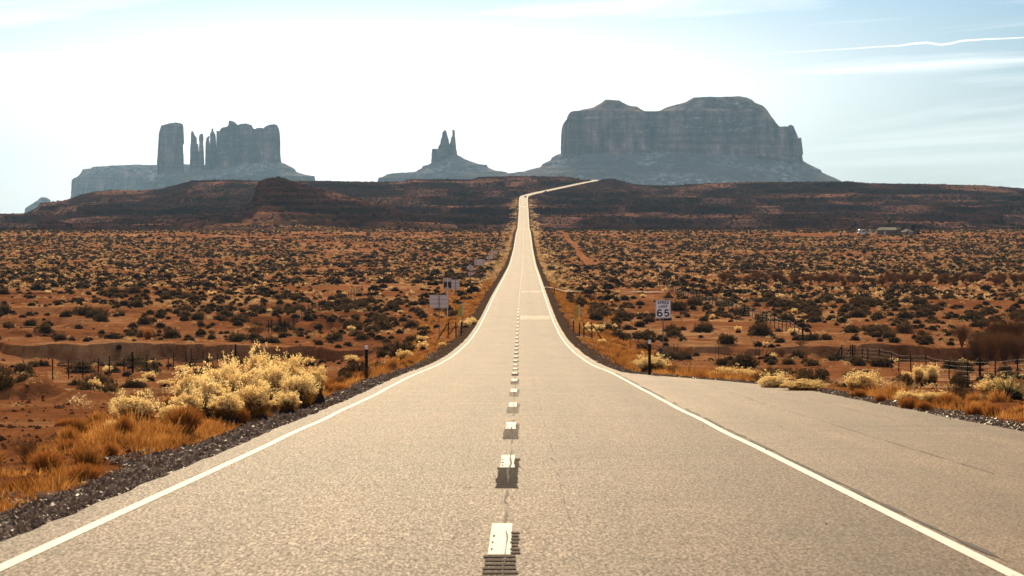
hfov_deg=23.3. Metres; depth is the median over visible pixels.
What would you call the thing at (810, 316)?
sagebrush
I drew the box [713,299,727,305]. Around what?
sagebrush
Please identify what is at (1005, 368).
sagebrush
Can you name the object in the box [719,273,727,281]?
tamarisk
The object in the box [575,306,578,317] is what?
object marker
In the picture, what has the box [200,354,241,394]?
rabbitbrush
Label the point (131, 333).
sagebrush
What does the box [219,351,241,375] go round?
rabbitbrush
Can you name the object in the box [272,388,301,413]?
rabbitbrush
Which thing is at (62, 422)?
dry tussock
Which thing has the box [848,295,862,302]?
sagebrush
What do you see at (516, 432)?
road
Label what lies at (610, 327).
sagebrush
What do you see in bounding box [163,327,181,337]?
sagebrush
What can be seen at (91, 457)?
grass tuft
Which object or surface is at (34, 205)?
butte
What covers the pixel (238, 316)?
sagebrush
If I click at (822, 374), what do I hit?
sagebrush
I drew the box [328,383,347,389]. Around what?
dry tussock
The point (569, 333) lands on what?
shoulder
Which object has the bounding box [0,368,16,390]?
sagebrush
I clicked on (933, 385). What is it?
dry grass
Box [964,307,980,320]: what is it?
sagebrush
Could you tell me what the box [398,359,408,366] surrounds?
grass tuft
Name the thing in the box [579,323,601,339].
fence brace
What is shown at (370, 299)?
sagebrush
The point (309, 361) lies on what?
rabbitbrush
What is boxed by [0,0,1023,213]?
sky
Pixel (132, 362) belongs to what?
wire fence
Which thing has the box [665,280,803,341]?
wire fence
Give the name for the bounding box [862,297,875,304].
sagebrush
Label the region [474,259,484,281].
road sign
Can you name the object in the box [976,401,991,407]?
grass tuft
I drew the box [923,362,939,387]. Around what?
rabbitbrush
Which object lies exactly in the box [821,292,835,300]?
sagebrush
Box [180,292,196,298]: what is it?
sagebrush
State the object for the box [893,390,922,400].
rabbitbrush
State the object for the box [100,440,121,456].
dry tussock
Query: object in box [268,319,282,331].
fence brace
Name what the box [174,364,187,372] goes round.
rabbitbrush
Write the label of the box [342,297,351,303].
sagebrush
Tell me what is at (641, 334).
sagebrush
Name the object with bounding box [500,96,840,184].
mesa
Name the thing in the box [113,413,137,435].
dry tussock
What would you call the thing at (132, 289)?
sagebrush
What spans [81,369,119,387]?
sagebrush
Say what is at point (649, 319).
sagebrush
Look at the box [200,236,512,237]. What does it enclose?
dirt track
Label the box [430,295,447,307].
road sign
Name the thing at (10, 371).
sagebrush
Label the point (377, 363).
sagebrush
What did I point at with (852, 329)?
sagebrush
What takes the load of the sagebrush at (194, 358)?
on the ground at (16, 347)
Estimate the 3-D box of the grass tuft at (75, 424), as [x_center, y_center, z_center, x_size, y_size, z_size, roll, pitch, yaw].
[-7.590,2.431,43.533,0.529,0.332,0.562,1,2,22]
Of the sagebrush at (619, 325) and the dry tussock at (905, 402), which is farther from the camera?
the sagebrush at (619, 325)
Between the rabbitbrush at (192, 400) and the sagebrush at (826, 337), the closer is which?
the rabbitbrush at (192, 400)
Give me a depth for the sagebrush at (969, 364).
183.07 m
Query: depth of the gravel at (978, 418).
54.53 m
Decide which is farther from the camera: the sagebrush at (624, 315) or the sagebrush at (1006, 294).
the sagebrush at (1006, 294)
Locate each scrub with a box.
[0,176,1023,230]
[0,213,1023,298]
[0,287,1023,385]
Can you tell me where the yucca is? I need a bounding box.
[979,371,1023,399]
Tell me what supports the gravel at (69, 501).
on the shoulder at (477, 315)
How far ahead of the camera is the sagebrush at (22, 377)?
127.17 m
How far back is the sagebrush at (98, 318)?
283.89 m
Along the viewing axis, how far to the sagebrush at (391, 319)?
282.87 m
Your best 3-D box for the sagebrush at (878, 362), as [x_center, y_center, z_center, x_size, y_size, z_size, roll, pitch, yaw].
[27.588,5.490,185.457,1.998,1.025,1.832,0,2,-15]
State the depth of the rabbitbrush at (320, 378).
60.00 m
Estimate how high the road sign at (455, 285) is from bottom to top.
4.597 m
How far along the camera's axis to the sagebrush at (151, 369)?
190.89 m
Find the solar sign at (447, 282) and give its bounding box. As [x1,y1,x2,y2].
[443,275,451,317]
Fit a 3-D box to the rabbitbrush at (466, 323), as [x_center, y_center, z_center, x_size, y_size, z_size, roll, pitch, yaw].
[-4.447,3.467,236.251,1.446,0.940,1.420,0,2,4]
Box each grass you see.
[0,220,1023,299]
[0,291,1023,408]
[0,373,378,512]
[304,277,496,383]
[462,199,517,282]
[528,199,578,283]
[546,277,829,388]
[652,362,1023,423]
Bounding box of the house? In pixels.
[874,227,903,234]
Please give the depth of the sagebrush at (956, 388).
83.52 m
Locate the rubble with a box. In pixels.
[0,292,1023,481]
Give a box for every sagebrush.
[0,288,10,294]
[0,303,11,314]
[0,321,15,327]
[0,363,10,379]
[0,364,12,374]
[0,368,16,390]
[9,368,37,383]
[12,360,33,374]
[22,319,36,325]
[27,359,40,366]
[33,322,56,332]
[34,358,54,366]
[64,359,97,372]
[66,377,81,385]
[70,380,111,393]
[73,305,93,314]
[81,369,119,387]
[84,308,102,317]
[92,312,109,321]
[95,307,110,315]
[103,331,121,338]
[103,362,120,372]
[103,382,118,393]
[104,286,120,293]
[114,358,128,366]
[118,376,148,387]
[122,353,145,361]
[122,354,143,364]
[123,328,142,336]
[124,285,142,293]
[134,358,160,371]
[136,314,153,324]
[136,329,156,336]
[142,365,155,371]
[160,293,174,299]
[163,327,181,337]
[169,288,183,296]
[178,305,193,310]
[178,309,191,315]
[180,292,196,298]
[185,356,201,363]
[189,311,205,319]
[193,368,205,374]
[201,362,218,370]
[211,314,227,320]
[215,306,233,316]
[223,303,237,310]
[226,313,250,321]
[226,331,248,341]
[227,356,243,363]
[243,331,259,339]
[251,302,266,309]
[251,320,266,325]
[251,336,265,342]
[264,335,282,343]
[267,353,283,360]
[271,306,284,311]
[275,320,291,327]
[289,293,300,299]
[289,304,304,312]
[321,301,335,307]
[325,330,343,339]
[338,302,348,308]
[341,357,368,375]
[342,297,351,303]
[342,319,355,325]
[344,303,359,310]
[344,320,363,328]
[344,370,354,378]
[348,329,363,335]
[354,333,370,339]
[355,299,370,307]
[361,323,382,331]
[362,295,378,303]
[369,360,386,366]
[371,313,388,321]
[372,317,392,329]
[374,339,393,353]
[376,349,388,357]
[383,301,402,309]
[386,316,397,322]
[387,339,417,356]
[394,299,404,304]
[401,318,418,327]
[404,334,418,342]
[415,328,432,336]
[445,309,457,315]
[574,296,588,303]
[587,311,603,319]
[592,307,614,316]
[597,321,615,331]
[605,327,630,340]
[612,321,623,330]
[615,310,632,319]
[632,331,644,338]
[635,342,653,350]
[640,328,655,335]
[641,315,654,321]
[659,350,685,360]
[661,324,681,331]
[665,329,683,337]
[671,298,689,310]
[678,350,693,359]
[686,296,703,305]
[690,321,714,332]
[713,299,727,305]
[714,356,729,364]
[717,333,738,344]
[725,352,759,367]
[732,307,751,316]
[747,321,771,331]
[747,323,775,335]
[755,313,767,320]
[760,291,776,297]
[760,366,781,375]
[762,367,784,377]
[774,367,794,376]
[776,311,795,321]
[781,357,797,364]
[784,298,797,306]
[785,366,808,374]
[788,303,798,309]
[788,349,807,358]
[794,367,823,385]
[796,302,810,309]
[796,366,831,383]
[801,332,821,340]
[803,305,823,313]
[803,312,824,319]
[803,359,820,365]
[820,333,831,339]
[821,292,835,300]
[825,351,848,360]
[842,370,855,376]
[846,324,861,332]
[846,354,861,363]
[847,307,867,317]
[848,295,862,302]
[850,298,868,305]
[851,357,865,365]
[861,324,871,331]
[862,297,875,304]
[862,326,890,334]
[867,355,892,366]
[870,310,887,318]
[874,324,891,328]
[882,331,895,338]
[889,373,914,384]
[893,309,914,318]
[895,322,916,333]
[905,381,918,387]
[910,296,928,304]
[915,302,935,310]
[915,333,934,343]
[919,305,935,314]
[928,317,941,323]
[942,293,957,298]
[942,356,963,368]
[944,382,980,398]
[948,375,973,387]
[951,369,970,379]
[958,365,974,372]
[961,359,974,367]
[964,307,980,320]
[967,329,989,342]
[973,357,989,365]
[973,370,994,381]
[974,310,987,315]
[975,318,989,326]
[981,303,998,312]
[994,364,1012,372]
[996,371,1013,378]
[1001,290,1018,297]
[1008,311,1022,319]
[1014,313,1023,320]
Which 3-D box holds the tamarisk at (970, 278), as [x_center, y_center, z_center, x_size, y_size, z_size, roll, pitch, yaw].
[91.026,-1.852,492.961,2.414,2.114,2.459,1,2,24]
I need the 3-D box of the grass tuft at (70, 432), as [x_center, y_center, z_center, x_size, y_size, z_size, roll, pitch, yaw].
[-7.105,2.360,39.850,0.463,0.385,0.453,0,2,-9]
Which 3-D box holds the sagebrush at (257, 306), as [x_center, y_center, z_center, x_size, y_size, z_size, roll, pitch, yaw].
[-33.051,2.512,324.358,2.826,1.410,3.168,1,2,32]
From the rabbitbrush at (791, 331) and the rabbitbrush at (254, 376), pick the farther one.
the rabbitbrush at (791, 331)
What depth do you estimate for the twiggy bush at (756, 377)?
80.04 m
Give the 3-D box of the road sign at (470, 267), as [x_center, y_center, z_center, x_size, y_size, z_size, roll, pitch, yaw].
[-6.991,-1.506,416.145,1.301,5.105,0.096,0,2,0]
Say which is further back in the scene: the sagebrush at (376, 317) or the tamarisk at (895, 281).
the tamarisk at (895, 281)
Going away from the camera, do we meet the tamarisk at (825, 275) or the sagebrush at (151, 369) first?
the sagebrush at (151, 369)
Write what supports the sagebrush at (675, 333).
on the ground at (16, 347)
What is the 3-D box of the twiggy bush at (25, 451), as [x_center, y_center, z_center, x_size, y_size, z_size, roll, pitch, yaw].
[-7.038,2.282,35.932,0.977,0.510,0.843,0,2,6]
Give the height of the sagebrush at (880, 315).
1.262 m
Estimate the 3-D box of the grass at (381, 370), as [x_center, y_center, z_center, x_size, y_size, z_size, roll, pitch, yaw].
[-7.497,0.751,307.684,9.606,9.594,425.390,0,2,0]
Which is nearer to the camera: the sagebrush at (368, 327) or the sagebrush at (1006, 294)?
the sagebrush at (368, 327)
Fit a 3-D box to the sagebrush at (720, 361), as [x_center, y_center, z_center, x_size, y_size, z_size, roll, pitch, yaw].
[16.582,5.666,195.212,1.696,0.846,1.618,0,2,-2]
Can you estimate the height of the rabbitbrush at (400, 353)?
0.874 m
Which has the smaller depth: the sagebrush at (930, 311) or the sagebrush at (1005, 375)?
the sagebrush at (1005, 375)
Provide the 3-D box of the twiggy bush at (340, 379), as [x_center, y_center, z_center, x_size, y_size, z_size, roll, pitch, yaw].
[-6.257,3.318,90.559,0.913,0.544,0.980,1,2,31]
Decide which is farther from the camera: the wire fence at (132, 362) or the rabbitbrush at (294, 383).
the wire fence at (132, 362)
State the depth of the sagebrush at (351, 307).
318.61 m
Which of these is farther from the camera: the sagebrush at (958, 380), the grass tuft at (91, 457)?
the sagebrush at (958, 380)
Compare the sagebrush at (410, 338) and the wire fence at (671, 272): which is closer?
the sagebrush at (410, 338)
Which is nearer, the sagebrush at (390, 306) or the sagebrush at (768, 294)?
the sagebrush at (390, 306)
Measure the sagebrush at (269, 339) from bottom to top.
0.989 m
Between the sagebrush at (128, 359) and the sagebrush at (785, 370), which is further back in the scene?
the sagebrush at (128, 359)
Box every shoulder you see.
[1,229,515,529]
[530,229,1023,431]
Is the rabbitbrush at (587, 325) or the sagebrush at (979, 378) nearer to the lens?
the sagebrush at (979, 378)
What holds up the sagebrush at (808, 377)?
on the ground at (16, 347)
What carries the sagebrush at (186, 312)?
on the ground at (16, 347)
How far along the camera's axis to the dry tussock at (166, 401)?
67.69 m
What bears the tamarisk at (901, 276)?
on the ground at (16, 347)
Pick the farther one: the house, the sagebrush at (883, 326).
the house
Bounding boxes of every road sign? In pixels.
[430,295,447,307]
[452,280,459,313]
[467,264,473,274]
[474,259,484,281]
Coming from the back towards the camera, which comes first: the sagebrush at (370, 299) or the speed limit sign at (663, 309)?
the sagebrush at (370, 299)
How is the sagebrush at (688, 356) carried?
on the ground at (16, 347)
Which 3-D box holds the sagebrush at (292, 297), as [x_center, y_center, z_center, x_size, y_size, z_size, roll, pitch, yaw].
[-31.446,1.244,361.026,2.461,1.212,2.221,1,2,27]
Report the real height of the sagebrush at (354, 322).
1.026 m
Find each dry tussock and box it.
[24,447,67,473]
[53,416,81,425]
[56,438,86,451]
[64,462,105,481]
[65,442,106,460]
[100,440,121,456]
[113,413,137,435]
[142,328,152,339]
[159,396,176,407]
[161,403,206,432]
[236,406,251,426]
[323,382,334,392]
[327,376,341,383]
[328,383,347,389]
[406,358,415,364]
[785,374,794,380]
[847,387,866,396]
[874,393,886,400]
[884,384,902,397]
[897,396,918,407]
[914,399,933,409]
[930,393,957,404]
[962,403,987,414]
[982,403,1004,416]
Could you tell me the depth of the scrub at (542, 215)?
2206.95 m
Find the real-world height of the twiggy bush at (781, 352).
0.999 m
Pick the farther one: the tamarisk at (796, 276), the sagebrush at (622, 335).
the tamarisk at (796, 276)
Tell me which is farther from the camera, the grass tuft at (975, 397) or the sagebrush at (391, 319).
the sagebrush at (391, 319)
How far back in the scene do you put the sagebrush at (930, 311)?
308.85 m
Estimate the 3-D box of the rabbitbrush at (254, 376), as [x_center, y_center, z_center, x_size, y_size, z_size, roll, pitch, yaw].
[-5.844,2.202,54.102,1.218,1.340,1.168,1,2,15]
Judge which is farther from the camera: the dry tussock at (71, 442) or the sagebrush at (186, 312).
the sagebrush at (186, 312)
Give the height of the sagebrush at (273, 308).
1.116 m
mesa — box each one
[70,164,204,197]
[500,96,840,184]
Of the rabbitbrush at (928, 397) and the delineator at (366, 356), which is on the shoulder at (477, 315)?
the delineator at (366, 356)
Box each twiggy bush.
[0,430,46,461]
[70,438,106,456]
[247,322,273,334]
[332,374,351,382]
[361,363,374,378]
[387,362,397,369]
[665,363,684,373]
[750,371,772,380]
[774,349,787,356]
[792,341,808,345]
[854,381,877,392]
[947,388,974,398]
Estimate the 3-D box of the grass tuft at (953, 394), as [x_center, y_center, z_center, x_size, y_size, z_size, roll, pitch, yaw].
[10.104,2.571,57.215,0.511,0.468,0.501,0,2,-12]
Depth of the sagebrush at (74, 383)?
138.83 m
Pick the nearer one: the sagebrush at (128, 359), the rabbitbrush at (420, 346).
the rabbitbrush at (420, 346)
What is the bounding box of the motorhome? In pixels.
[857,229,870,234]
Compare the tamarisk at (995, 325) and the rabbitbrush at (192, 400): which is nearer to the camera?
the rabbitbrush at (192, 400)
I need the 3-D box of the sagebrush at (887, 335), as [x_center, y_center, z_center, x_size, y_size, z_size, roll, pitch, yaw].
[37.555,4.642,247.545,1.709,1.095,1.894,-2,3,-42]
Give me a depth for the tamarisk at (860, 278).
515.02 m
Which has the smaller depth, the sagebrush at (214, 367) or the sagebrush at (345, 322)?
the sagebrush at (214, 367)
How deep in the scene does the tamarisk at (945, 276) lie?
505.61 m
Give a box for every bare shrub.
[888,328,901,334]
[907,328,922,335]
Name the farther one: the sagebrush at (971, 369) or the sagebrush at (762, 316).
the sagebrush at (762, 316)
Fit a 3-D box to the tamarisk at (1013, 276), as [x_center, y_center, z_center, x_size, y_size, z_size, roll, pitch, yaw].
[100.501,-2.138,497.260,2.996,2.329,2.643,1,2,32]
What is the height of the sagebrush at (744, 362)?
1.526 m
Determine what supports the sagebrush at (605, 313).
on the ground at (16, 347)
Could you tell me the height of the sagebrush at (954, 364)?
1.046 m
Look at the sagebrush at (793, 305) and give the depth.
343.20 m
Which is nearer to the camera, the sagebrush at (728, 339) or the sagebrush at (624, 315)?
the sagebrush at (728, 339)
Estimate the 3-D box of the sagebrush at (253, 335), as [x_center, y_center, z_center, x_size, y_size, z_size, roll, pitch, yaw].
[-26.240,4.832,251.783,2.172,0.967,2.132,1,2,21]
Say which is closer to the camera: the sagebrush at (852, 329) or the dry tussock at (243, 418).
the dry tussock at (243, 418)
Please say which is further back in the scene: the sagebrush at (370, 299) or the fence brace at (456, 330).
the sagebrush at (370, 299)
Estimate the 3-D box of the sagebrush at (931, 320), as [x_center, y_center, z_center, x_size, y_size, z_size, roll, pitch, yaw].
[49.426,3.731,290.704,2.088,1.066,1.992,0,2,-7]
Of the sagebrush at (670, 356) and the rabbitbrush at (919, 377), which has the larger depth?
the sagebrush at (670, 356)
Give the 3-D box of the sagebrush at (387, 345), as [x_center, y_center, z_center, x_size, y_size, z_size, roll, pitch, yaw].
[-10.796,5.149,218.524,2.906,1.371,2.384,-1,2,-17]
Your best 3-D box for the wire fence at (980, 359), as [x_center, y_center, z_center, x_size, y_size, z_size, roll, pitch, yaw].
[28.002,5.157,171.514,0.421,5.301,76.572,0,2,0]
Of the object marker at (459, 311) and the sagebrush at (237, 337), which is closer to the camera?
the object marker at (459, 311)
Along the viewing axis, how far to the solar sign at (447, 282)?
290.13 m
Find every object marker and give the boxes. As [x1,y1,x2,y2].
[458,305,461,331]
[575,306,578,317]
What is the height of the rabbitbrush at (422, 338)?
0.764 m
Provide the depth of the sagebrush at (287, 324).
278.17 m
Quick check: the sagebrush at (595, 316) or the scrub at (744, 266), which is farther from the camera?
the scrub at (744, 266)
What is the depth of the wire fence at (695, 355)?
205.23 m
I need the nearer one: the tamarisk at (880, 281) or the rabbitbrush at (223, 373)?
the rabbitbrush at (223, 373)
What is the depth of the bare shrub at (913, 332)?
250.23 m
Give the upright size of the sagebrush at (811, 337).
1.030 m
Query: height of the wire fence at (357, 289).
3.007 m
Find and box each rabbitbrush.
[88,377,103,389]
[103,365,112,374]
[108,387,159,424]
[131,378,148,382]
[142,371,156,380]
[155,401,186,423]
[156,379,173,386]
[169,386,204,415]
[170,361,212,399]
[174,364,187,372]
[189,369,230,420]
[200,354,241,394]
[206,389,244,423]
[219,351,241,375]
[222,360,269,403]
[234,377,276,421]
[243,341,271,375]
[252,355,291,411]
[265,346,307,388]
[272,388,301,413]
[277,367,320,409]
[304,357,315,365]
[307,361,327,403]
[344,354,359,363]
[346,325,355,331]
[396,348,411,359]
[416,335,427,342]
[417,340,429,350]
[458,320,472,328]
[467,316,478,324]
[584,322,597,330]
[595,323,605,332]
[631,351,671,371]
[712,363,760,376]
[734,326,741,332]
[757,369,793,387]
[780,378,830,390]
[788,328,797,334]
[842,368,883,391]
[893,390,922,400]
[900,371,910,376]
[912,364,924,386]
[918,389,952,405]
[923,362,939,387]
[969,374,1019,398]
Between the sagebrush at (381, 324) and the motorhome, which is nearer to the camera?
the sagebrush at (381, 324)
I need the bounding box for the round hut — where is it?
[901,229,913,234]
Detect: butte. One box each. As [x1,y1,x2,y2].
[25,197,50,212]
[142,121,314,189]
[377,130,507,181]
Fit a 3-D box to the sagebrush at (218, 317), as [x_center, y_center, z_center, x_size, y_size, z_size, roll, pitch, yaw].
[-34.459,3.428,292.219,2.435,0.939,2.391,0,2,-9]
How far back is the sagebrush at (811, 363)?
187.88 m
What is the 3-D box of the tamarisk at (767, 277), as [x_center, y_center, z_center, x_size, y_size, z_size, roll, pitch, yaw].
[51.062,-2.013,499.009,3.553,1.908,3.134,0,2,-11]
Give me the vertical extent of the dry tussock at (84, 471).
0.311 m
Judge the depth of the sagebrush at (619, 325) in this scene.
266.98 m
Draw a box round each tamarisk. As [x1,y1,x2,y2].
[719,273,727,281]
[749,272,761,278]
[761,274,770,280]
[771,271,779,279]
[788,272,802,279]
[815,274,823,283]
[822,271,830,281]
[826,275,835,282]
[848,275,858,283]
[855,274,865,281]
[876,278,888,285]
[890,277,899,283]
[897,273,907,281]
[921,275,931,283]
[938,273,949,279]
[947,322,979,346]
[952,271,959,279]
[959,274,967,282]
[961,330,985,359]
[966,276,974,281]
[975,331,1004,362]
[979,315,1011,338]
[986,328,1022,363]
[989,275,1000,284]
[995,314,1023,339]
[997,331,1023,363]
[999,272,1008,282]
[1007,329,1023,352]
[1009,273,1019,280]
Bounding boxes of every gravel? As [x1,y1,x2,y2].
[0,341,462,541]
[573,341,1023,430]
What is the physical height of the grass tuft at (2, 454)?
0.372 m
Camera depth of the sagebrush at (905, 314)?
298.45 m
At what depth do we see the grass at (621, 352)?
223.53 m
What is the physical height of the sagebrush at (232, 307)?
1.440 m
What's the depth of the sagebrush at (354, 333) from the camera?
254.60 m
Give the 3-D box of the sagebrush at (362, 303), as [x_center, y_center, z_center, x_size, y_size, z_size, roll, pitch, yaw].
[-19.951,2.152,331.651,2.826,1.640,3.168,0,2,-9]
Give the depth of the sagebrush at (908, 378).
126.08 m
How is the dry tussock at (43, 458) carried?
on the ground at (16, 347)
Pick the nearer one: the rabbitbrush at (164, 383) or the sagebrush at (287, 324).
the rabbitbrush at (164, 383)
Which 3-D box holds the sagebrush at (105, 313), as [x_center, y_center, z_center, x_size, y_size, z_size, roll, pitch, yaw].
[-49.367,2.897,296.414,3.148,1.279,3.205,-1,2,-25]
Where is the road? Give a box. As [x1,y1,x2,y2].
[0,180,1023,575]
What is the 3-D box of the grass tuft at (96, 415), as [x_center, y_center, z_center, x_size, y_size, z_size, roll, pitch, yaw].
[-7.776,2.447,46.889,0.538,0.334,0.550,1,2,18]
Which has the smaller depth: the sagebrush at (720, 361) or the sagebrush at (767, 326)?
the sagebrush at (720, 361)
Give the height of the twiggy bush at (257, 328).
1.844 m
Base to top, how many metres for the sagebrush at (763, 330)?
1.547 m
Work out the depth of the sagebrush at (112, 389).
105.40 m
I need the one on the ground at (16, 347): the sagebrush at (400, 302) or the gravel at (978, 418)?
the sagebrush at (400, 302)
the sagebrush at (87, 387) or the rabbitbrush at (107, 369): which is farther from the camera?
the rabbitbrush at (107, 369)
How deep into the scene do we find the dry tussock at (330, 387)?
71.14 m
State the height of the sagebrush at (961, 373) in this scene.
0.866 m
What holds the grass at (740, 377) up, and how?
on the ground at (16, 347)
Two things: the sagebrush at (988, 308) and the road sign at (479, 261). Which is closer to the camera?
the sagebrush at (988, 308)
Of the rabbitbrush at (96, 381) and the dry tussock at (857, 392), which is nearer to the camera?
the dry tussock at (857, 392)
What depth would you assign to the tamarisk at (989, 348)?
229.07 m
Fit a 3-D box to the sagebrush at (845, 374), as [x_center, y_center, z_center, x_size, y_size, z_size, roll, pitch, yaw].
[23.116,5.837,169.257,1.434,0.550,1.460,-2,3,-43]
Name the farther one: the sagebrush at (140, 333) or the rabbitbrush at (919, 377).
the sagebrush at (140, 333)
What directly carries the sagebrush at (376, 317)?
on the ground at (16, 347)
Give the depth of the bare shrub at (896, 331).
250.11 m
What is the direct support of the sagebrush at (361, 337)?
on the ground at (16, 347)
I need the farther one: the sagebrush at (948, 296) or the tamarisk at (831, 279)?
the tamarisk at (831, 279)
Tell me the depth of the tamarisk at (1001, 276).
501.12 m
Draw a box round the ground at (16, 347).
[0,231,1023,512]
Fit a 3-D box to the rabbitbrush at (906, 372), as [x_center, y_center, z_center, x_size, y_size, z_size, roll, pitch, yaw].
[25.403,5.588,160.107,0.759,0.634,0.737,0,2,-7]
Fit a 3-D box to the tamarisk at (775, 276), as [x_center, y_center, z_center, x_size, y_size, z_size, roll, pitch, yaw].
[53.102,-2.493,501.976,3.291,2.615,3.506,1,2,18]
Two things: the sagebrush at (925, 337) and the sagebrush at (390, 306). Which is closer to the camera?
the sagebrush at (925, 337)
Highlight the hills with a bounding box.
[0,176,1023,231]
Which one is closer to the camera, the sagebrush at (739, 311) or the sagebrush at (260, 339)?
the sagebrush at (260, 339)
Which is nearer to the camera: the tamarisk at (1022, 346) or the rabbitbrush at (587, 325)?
the tamarisk at (1022, 346)
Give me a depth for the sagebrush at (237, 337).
248.25 m
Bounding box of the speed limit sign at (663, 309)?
[655,300,670,358]
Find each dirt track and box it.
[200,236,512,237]
[558,231,597,266]
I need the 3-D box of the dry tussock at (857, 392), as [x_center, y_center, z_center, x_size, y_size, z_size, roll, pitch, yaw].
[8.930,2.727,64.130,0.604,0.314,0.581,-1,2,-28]
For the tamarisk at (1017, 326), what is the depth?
240.00 m
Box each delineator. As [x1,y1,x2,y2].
[365,345,367,371]
[648,340,650,374]
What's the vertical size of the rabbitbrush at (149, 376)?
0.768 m
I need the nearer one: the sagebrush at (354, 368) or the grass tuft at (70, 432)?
the grass tuft at (70, 432)
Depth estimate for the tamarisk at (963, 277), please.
493.74 m
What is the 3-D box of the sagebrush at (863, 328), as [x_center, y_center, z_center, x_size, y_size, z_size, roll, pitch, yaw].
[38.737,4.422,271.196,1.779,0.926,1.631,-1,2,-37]
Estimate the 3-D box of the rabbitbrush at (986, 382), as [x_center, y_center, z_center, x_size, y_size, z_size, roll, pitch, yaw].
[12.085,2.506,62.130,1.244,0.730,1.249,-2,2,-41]
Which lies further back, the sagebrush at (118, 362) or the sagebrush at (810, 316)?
the sagebrush at (810, 316)
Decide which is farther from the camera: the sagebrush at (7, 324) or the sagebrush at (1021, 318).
the sagebrush at (1021, 318)
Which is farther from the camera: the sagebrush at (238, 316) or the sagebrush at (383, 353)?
the sagebrush at (238, 316)
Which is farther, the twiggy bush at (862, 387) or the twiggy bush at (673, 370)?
the twiggy bush at (673, 370)
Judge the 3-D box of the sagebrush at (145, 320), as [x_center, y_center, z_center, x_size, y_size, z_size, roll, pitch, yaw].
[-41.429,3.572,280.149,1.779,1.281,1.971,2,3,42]
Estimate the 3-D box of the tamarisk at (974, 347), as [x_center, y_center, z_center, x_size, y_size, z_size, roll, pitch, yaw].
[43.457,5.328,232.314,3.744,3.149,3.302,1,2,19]
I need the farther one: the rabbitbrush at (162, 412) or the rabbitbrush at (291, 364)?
the rabbitbrush at (291, 364)
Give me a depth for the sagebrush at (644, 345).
226.50 m
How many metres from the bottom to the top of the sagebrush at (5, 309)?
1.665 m
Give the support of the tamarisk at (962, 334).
on the ground at (16, 347)
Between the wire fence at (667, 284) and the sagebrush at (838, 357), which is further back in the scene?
the wire fence at (667, 284)
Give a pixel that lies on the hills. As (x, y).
(296, 205)
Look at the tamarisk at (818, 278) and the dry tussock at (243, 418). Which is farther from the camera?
the tamarisk at (818, 278)
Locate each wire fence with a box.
[52,344,236,378]
[280,286,362,329]
[618,269,700,275]
[630,337,759,363]
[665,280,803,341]
[841,344,1023,379]
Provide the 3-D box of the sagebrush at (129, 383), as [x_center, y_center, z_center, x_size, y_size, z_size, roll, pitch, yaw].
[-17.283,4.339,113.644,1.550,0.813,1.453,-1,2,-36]
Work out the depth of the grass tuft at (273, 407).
57.57 m
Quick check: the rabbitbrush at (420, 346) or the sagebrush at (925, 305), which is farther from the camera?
the sagebrush at (925, 305)
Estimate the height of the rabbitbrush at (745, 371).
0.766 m
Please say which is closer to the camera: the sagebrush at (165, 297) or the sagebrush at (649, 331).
the sagebrush at (649, 331)
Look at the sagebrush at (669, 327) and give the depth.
263.79 m
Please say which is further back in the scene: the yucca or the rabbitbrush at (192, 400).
the yucca
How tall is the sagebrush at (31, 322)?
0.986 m
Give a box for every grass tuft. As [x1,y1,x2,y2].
[0,445,9,463]
[55,424,82,441]
[65,418,89,432]
[69,444,108,467]
[82,409,111,423]
[269,400,278,411]
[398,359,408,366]
[943,391,960,400]
[951,397,967,408]
[965,393,982,402]
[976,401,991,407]
[984,387,1011,402]
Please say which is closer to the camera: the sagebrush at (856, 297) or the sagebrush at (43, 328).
the sagebrush at (43, 328)
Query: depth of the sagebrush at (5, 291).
368.88 m
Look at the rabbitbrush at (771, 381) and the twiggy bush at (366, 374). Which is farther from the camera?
the twiggy bush at (366, 374)
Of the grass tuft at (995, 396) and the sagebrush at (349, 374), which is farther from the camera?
the sagebrush at (349, 374)
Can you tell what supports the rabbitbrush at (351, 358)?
on the ground at (16, 347)
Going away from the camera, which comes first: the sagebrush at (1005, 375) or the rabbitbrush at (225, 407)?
the rabbitbrush at (225, 407)
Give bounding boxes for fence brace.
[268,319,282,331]
[437,322,461,340]
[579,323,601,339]
[834,345,854,359]
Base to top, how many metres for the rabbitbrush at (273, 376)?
1.413 m
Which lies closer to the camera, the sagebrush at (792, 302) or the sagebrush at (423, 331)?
the sagebrush at (423, 331)
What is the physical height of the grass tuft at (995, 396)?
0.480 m
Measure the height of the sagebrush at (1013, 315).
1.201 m
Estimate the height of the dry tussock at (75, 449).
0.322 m
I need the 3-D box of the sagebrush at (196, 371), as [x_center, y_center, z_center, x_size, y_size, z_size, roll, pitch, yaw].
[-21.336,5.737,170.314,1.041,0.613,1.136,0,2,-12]
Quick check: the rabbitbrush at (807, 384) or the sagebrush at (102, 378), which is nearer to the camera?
the rabbitbrush at (807, 384)
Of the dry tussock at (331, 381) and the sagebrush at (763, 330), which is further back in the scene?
the sagebrush at (763, 330)
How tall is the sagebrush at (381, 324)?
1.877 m

